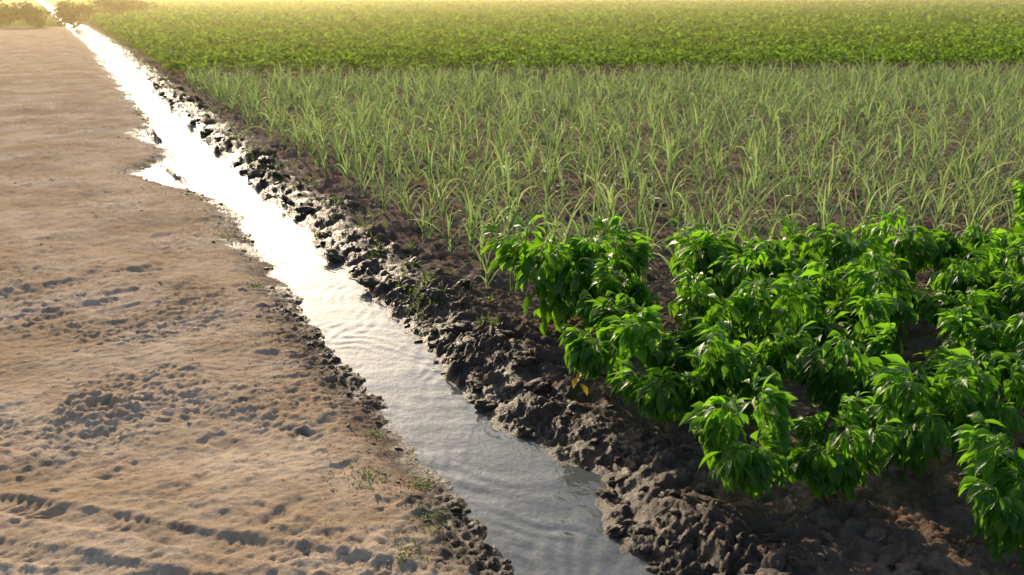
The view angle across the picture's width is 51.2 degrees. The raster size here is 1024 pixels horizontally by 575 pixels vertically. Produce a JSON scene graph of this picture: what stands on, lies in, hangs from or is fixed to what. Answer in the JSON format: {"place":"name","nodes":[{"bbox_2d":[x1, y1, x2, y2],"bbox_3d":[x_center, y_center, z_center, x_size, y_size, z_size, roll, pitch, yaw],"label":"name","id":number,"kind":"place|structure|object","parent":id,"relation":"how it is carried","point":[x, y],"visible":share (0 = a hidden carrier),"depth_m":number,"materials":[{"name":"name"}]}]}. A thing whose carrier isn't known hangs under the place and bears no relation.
{"place":"outdoors","nodes":[
{"label":"outdoors","id":0,"kind":"place"},
{"bbox_2d":[72,29,656,574],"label":"canal water","id":1,"kind":"structure","parent":0,"point":[534,507],"depth_m":5.38,"materials":[{"name":"grey liquid"}]},
{"bbox_2d":[0,0,1023,574],"bbox_3d":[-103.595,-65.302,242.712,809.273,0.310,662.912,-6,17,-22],"label":"ground","id":2,"kind":"structure","parent":0,"point":[202,504],"depth_m":5.75,"materials":[{"name":"brown soil"}]},
{"bbox_2d":[0,0,167,26],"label":"shrubs","id":3,"kind":"object","parent":2,"relation":"on","point":[71,14],"visible":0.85,"depth_m":64.28,"materials":[{"name":"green plant"}]},
{"bbox_2d":[0,120,421,558],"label":"dirt lumps","id":4,"kind":"object","parent":2,"relation":"on","point":[18,476],"visible":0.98,"depth_m":5.14,"materials":[{"name":"brown soil"}]},
{"bbox_2d":[0,111,493,574],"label":"dry straw","id":5,"kind":"object","parent":2,"relation":"on","point":[273,366],"visible":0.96,"depth_m":5.06,"materials":[{"name":"beige plant"}]},
{"bbox_2d":[68,131,502,573],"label":"plant debris","id":6,"kind":"object","parent":2,"relation":"on","point":[463,546],"visible":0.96,"depth_m":4.83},
{"bbox_2d":[99,34,495,301],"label":"grass verge","id":7,"kind":"object","parent":2,"relation":"on","point":[384,226],"depth_m":9.87,"materials":[{"name":"soil"}]},
{"bbox_2d":[116,93,511,563],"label":"bank clods","id":8,"kind":"object","parent":2,"relation":"on","point":[414,494],"visible":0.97,"depth_m":4.71,"materials":[{"name":"brown soil"}]},
{"bbox_2d":[188,190,478,567],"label":"weed tufts","id":9,"kind":"object","parent":2,"relation":"on","point":[377,471],"visible":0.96,"depth_m":4.38,"materials":[{"name":"green plant"}]},
{"bbox_2d":[202,108,499,327],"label":"weed tufts","id":10,"kind":"object","parent":2,"relation":"on","point":[437,298],"visible":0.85,"depth_m":6.99,"materials":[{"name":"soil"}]},
{"bbox_2d":[147,76,947,574],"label":"mud clods","id":11,"kind":"object","parent":2,"relation":"on","point":[773,562],"visible":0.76,"depth_m":5.32,"materials":[{"name":"brown soil"}]},
{"bbox_2d":[479,215,617,334],"bbox_3d":[0.226,-0.044,6.298,0.632,0.724,0.891,-9,17,-27],"label":"pepper plant","id":12,"kind":"object","parent":2,"relation":"on","point":[558,275],"visible":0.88,"depth_m":6.21,"materials":[{"name":"green plant"}]},
{"bbox_2d":[182,50,1023,292],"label":"leek rows","id":13,"kind":"object","parent":2,"relation":"on","point":[799,86],"visible":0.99,"depth_m":13.17,"materials":[{"name":"green plant"}]},
{"bbox_2d":[565,216,654,306],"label":"pepper plant","id":14,"kind":"object","parent":2,"relation":"on","point":[632,257],"visible":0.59,"depth_m":6.26,"materials":[{"name":"green plant"}]},
{"bbox_2d":[558,290,663,382],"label":"pepper plant","id":15,"kind":"object","parent":2,"relation":"on","point":[634,332],"visible":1,"depth_m":5.09,"materials":[{"name":"green plant"}]},
{"bbox_2d":[572,372,587,394],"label":"yellow leaf","id":16,"kind":"object","parent":15,"relation":"attached to","point":[575,381],"visible":0.93,"depth_m":5.14,"materials":[{"name":"yellow plant"}]},
{"bbox_2d":[573,252,658,345],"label":"pepper plant","id":17,"kind":"object","parent":2,"relation":"on","point":[635,292],"visible":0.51,"depth_m":5.87,"materials":[{"name":"green plant"}]},
{"bbox_2d":[335,208,920,566],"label":"dry stalks","id":18,"kind":"object","parent":2,"relation":"on","point":[577,395],"visible":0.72,"depth_m":5.17,"materials":[{"name":"plant"}]},
{"bbox_2d":[602,329,758,426],"bbox_3d":[0.743,0.393,4.759,0.652,0.503,0.413,-1,16,-4],"label":"pepper plant","id":19,"kind":"object","parent":2,"relation":"on","point":[647,395],"visible":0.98,"depth_m":4.73,"materials":[{"name":"green plant"}]},
{"bbox_2d":[632,293,754,379],"bbox_3d":[0.916,0.277,5.419,0.480,0.506,0.708,14,21,40],"label":"pepper plant","id":20,"kind":"object","parent":2,"relation":"on","point":[672,350],"visible":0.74,"depth_m":5.41,"materials":[{"name":"green plant"}]},
{"bbox_2d":[671,268,722,334],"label":"pepper plant","id":21,"kind":"object","parent":2,"relation":"on","point":[696,302],"visible":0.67,"depth_m":5.86,"materials":[{"name":"green plant"}]},
{"bbox_2d":[663,218,744,315],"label":"pepper plant","id":22,"kind":"object","parent":2,"relation":"on","point":[703,259],"visible":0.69,"depth_m":6.48,"materials":[{"name":"green plant"}]},
{"bbox_2d":[395,199,1023,566],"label":"soil clods","id":23,"kind":"object","parent":2,"relation":"on","point":[876,534],"visible":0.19,"depth_m":4.31,"materials":[{"name":"brown soil"}]},
{"bbox_2d":[675,225,800,291],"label":"pepper plant","id":24,"kind":"object","parent":2,"relation":"on","point":[776,266],"visible":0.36,"depth_m":6.49,"materials":[{"name":"green plant"}]},
{"bbox_2d":[679,372,797,501],"bbox_3d":[0.857,0.634,4.044,0.473,0.587,0.505,0,18,41],"label":"pepper plant","id":25,"kind":"object","parent":2,"relation":"on","point":[733,461],"visible":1,"depth_m":3.98,"materials":[{"name":"green plant"}]},
{"bbox_2d":[708,241,789,345],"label":"pepper plant","id":26,"kind":"object","parent":2,"relation":"on","point":[728,275],"visible":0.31,"depth_m":6.11,"materials":[{"name":"green plant"}]},
{"bbox_2d":[693,319,821,429],"bbox_3d":[1.121,0.422,4.898,0.635,0.532,0.461,-3,18,-12],"label":"pepper plant","id":27,"kind":"object","parent":2,"relation":"on","point":[765,364],"visible":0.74,"depth_m":4.88,"materials":[{"name":"green plant"}]},
{"bbox_2d":[728,269,827,376],"bbox_3d":[1.407,0.197,5.564,0.481,0.628,0.667,7,17,23],"label":"pepper plant","id":28,"kind":"object","parent":2,"relation":"on","point":[798,310],"visible":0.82,"depth_m":5.36,"materials":[{"name":"green plant"}]},
{"bbox_2d":[741,216,825,285],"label":"pepper plant","id":29,"kind":"object","parent":2,"relation":"on","point":[799,239],"visible":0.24,"depth_m":6.84,"materials":[{"name":"green plant"}]},
{"bbox_2d":[776,253,850,323],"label":"pepper plant","id":30,"kind":"object","parent":2,"relation":"on","point":[827,281],"visible":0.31,"depth_m":6.11,"materials":[{"name":"green plant"}]},
{"bbox_2d":[789,330,891,426],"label":"pepper plant","id":31,"kind":"object","parent":2,"relation":"on","point":[817,375],"visible":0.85,"depth_m":4.77,"materials":[{"name":"green plant"}]},
{"bbox_2d":[785,391,903,502],"bbox_3d":[1.278,0.641,4.180,0.448,0.475,0.411,4,16,14],"label":"pepper plant","id":32,"kind":"object","parent":2,"relation":"on","point":[821,472],"visible":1,"depth_m":4.08,"materials":[{"name":"green plant"}]},
{"bbox_2d":[801,223,891,286],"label":"pepper plant","id":33,"kind":"object","parent":2,"relation":"on","point":[836,254],"visible":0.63,"depth_m":6.74,"materials":[{"name":"green plant"}]},
{"bbox_2d":[809,290,895,371],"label":"pepper plant","id":34,"kind":"object","parent":2,"relation":"on","point":[860,317],"visible":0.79,"depth_m":5.46,"materials":[{"name":"green plant"}]},
{"bbox_2d":[838,258,918,357],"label":"pepper plant","id":35,"kind":"object","parent":2,"relation":"on","point":[864,285],"visible":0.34,"depth_m":5.71,"materials":[{"name":"green plant"}]},
{"bbox_2d":[839,252,924,325],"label":"pepper plant","id":36,"kind":"object","parent":2,"relation":"on","point":[893,279],"visible":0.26,"depth_m":6.09,"materials":[{"name":"green plant"}]},
{"bbox_2d":[851,206,938,289],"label":"pepper plant","id":37,"kind":"object","parent":2,"relation":"on","point":[917,247],"visible":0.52,"depth_m":6.82,"materials":[{"name":"green plant"}]},
{"bbox_2d":[862,322,979,409],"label":"pepper plant","id":38,"kind":"object","parent":2,"relation":"on","point":[875,347],"visible":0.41,"depth_m":5.07,"materials":[{"name":"green plant"}]},
{"bbox_2d":[860,354,982,482],"bbox_3d":[1.617,0.575,4.300,0.563,0.574,0.518,1,15,-21],"label":"pepper plant","id":39,"kind":"object","parent":2,"relation":"on","point":[899,398],"visible":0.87,"depth_m":4.26,"materials":[{"name":"green plant"}]},
{"bbox_2d":[914,285,1010,347],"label":"pepper plant","id":40,"kind":"object","parent":2,"relation":"on","point":[981,302],"visible":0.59,"depth_m":5.82,"materials":[{"name":"green plant"}]},
{"bbox_2d":[919,225,1010,277],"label":"pepper plant","id":41,"kind":"object","parent":2,"relation":"on","point":[943,244],"visible":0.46,"depth_m":6.98,"materials":[{"name":"green plant"}]},
{"bbox_2d":[927,242,1004,307],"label":"pepper plant","id":42,"kind":"object","parent":2,"relation":"on","point":[962,277],"visible":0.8,"depth_m":6.20,"materials":[{"name":"green plant"}]},
{"bbox_2d":[930,347,1023,458],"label":"pepper plant","id":43,"kind":"object","parent":2,"relation":"on","point":[1009,418],"visible":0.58,"depth_m":4.42,"materials":[{"name":"green plant"}]},
{"bbox_2d":[935,306,1019,390],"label":"pepper plant","id":44,"kind":"object","parent":2,"relation":"on","point":[953,322],"visible":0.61,"depth_m":5.27,"materials":[{"name":"green plant"}]},
{"bbox_2d":[938,238,1023,302],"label":"pepper plant","id":45,"kind":"object","parent":2,"relation":"on","point":[1015,251],"visible":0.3,"depth_m":6.51,"materials":[{"name":"green plant"}]},
{"bbox_2d":[942,208,1023,276],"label":"pepper plant","id":46,"kind":"object","parent":2,"relation":"on","point":[1017,229],"visible":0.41,"depth_m":7.13,"materials":[{"name":"green plant"}]},
{"bbox_2d":[951,411,1023,567],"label":"pepper plant","id":47,"kind":"object","parent":2,"relation":"on","point":[991,479],"visible":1,"depth_m":3.64,"materials":[{"name":"green plant"}]},
{"bbox_2d":[965,312,1023,390],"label":"pepper plant","id":48,"kind":"object","parent":2,"relation":"on","point":[1011,335],"visible":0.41,"depth_m":5.28,"materials":[{"name":"green plant"}]},
{"bbox_2d":[990,266,1023,324],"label":"pepper plant","id":49,"kind":"object","parent":2,"relation":"on","point":[1012,301],"visible":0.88,"depth_m":5.92,"materials":[{"name":"green plant"}]},
{"bbox_2d":[1009,173,1023,219],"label":"pepper plant","id":50,"kind":"object","parent":2,"relation":"on","point":[1019,191],"visible":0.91,"depth_m":7.47,"materials":[{"name":"green plant"}]},
{"bbox_2d":[1012,279,1023,288],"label":"pepper plant","id":51,"kind":"object","parent":2,"relation":"on","point":[1019,283],"visible":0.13,"depth_m":6.15,"materials":[{"name":"green plant"}]},
{"bbox_2d":[68,0,1023,75],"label":"potato field","id":52,"kind":"structure","parent":0,"point":[427,23],"depth_m":38.75,"materials":[{"name":"green plant"}]}
]}

